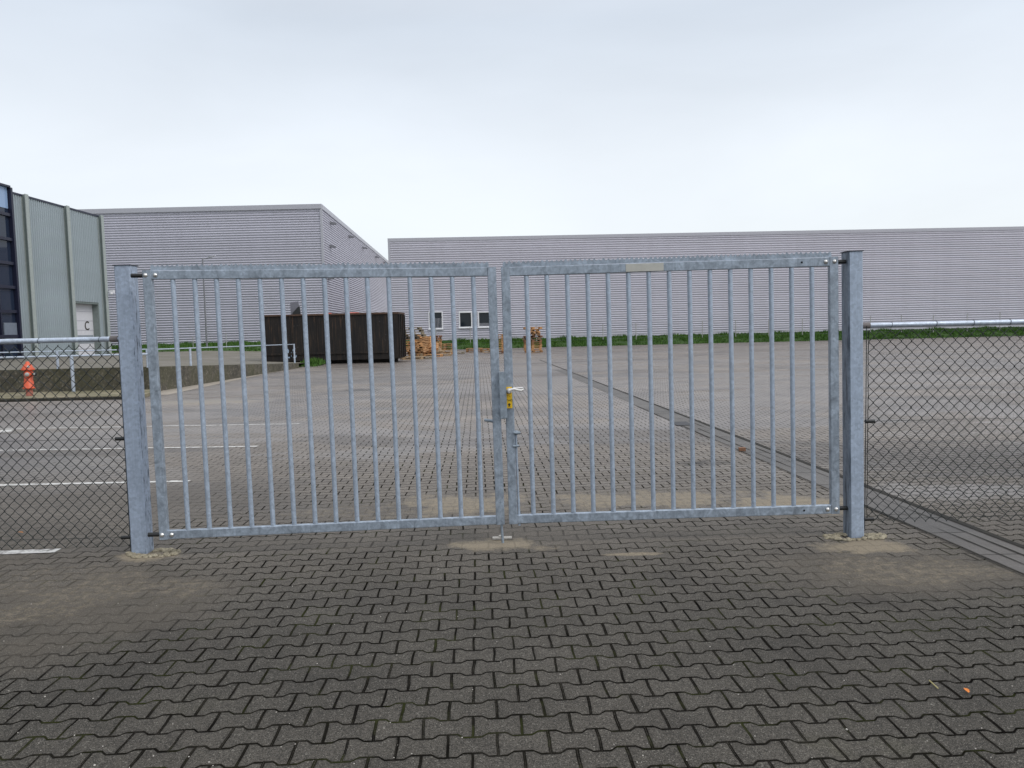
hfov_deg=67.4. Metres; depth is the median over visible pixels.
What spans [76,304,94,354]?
door
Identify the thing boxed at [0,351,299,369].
raised pavement
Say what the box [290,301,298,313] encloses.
board
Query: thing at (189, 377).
retaining wall
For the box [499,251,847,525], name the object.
gate leaf
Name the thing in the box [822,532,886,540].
mortar collar
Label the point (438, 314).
window
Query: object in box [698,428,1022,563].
gutter joint
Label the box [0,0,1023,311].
sky
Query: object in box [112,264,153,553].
gate post
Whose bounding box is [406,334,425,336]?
pallet
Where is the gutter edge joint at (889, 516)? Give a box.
[633,404,1023,574]
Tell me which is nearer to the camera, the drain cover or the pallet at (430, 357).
the drain cover
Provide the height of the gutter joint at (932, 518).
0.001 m
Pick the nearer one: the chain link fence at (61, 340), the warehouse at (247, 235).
the chain link fence at (61, 340)
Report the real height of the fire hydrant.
0.975 m
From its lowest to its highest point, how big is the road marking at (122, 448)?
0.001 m
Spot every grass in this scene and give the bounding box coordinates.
[299,356,325,366]
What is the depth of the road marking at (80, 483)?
8.69 m
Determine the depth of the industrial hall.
44.94 m
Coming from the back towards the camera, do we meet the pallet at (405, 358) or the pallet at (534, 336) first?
the pallet at (534, 336)
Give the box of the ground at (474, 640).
[0,336,1023,767]
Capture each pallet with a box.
[402,356,423,359]
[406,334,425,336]
[414,335,428,347]
[415,356,431,358]
[416,345,429,353]
[425,336,430,348]
[523,335,542,337]
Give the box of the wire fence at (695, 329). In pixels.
[160,312,1000,347]
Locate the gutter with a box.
[556,370,1023,572]
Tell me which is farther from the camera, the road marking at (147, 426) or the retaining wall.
the retaining wall
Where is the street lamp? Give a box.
[202,255,215,346]
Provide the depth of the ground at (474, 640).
4.75 m
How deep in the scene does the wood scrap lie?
9.84 m
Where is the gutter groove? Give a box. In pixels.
[541,360,1023,547]
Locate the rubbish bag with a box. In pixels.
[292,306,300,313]
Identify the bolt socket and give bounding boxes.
[493,535,511,539]
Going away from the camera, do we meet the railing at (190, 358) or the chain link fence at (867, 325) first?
the chain link fence at (867, 325)
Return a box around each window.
[428,311,442,329]
[459,312,471,328]
[478,311,488,327]
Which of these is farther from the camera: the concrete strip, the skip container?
the skip container
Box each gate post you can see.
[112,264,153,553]
[840,250,863,537]
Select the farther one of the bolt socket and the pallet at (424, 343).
the pallet at (424, 343)
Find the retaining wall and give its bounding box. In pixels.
[0,363,298,392]
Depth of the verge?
21.52 m
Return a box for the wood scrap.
[738,447,745,450]
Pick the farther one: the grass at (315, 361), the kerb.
the grass at (315, 361)
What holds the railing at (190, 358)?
on the retaining wall
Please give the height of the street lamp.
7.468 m
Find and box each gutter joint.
[695,423,1023,554]
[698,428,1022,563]
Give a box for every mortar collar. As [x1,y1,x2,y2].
[125,547,180,557]
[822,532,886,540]
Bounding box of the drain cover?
[674,421,689,424]
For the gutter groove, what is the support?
on the gutter
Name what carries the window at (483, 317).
in the warehouse at (927, 274)
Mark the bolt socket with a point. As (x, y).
(499, 537)
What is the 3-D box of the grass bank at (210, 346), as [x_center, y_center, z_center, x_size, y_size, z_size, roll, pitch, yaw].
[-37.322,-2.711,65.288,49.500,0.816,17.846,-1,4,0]
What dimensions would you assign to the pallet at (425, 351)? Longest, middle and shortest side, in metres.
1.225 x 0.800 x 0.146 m
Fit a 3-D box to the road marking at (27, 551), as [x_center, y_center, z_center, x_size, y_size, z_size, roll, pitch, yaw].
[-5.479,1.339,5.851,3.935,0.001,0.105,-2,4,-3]
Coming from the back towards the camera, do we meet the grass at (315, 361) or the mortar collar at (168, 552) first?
the grass at (315, 361)
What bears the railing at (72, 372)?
on the verge
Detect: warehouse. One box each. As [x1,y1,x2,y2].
[77,204,387,345]
[387,226,1023,340]
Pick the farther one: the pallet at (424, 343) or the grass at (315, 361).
the pallet at (424, 343)
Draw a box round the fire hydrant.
[21,361,36,395]
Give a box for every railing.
[0,344,295,368]
[0,353,146,391]
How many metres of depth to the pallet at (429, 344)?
49.45 m
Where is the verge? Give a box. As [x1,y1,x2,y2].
[0,389,149,398]
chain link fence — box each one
[0,336,130,550]
[863,319,1023,528]
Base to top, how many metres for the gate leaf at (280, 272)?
2.148 m
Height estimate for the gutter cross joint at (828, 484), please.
0.001 m
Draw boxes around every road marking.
[0,446,256,450]
[0,480,189,485]
[0,548,60,553]
[5,423,300,428]
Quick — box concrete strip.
[161,371,277,394]
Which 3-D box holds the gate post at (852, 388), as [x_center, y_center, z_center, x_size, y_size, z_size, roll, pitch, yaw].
[2.565,0.170,5.786,0.149,2.319,0.142,-1,4,0]
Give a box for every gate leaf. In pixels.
[130,262,504,542]
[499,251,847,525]
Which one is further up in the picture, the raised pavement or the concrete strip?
the raised pavement
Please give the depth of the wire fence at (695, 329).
68.89 m
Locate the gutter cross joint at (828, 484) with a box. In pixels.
[618,397,989,554]
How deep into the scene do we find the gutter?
6.67 m
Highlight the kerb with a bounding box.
[0,397,120,401]
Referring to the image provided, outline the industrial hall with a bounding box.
[0,183,114,359]
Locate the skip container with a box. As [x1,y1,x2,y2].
[264,312,405,363]
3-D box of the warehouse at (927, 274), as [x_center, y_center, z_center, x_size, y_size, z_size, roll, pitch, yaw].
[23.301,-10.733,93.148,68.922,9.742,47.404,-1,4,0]
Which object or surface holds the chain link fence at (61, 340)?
on the ground at (474, 640)
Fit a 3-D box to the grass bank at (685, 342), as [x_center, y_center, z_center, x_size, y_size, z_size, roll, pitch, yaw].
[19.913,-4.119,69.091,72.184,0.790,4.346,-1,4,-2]
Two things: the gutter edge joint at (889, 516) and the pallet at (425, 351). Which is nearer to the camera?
the gutter edge joint at (889, 516)
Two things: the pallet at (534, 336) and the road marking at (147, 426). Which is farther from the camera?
the pallet at (534, 336)
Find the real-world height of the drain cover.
0.001 m
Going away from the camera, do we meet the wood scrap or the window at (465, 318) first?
the wood scrap

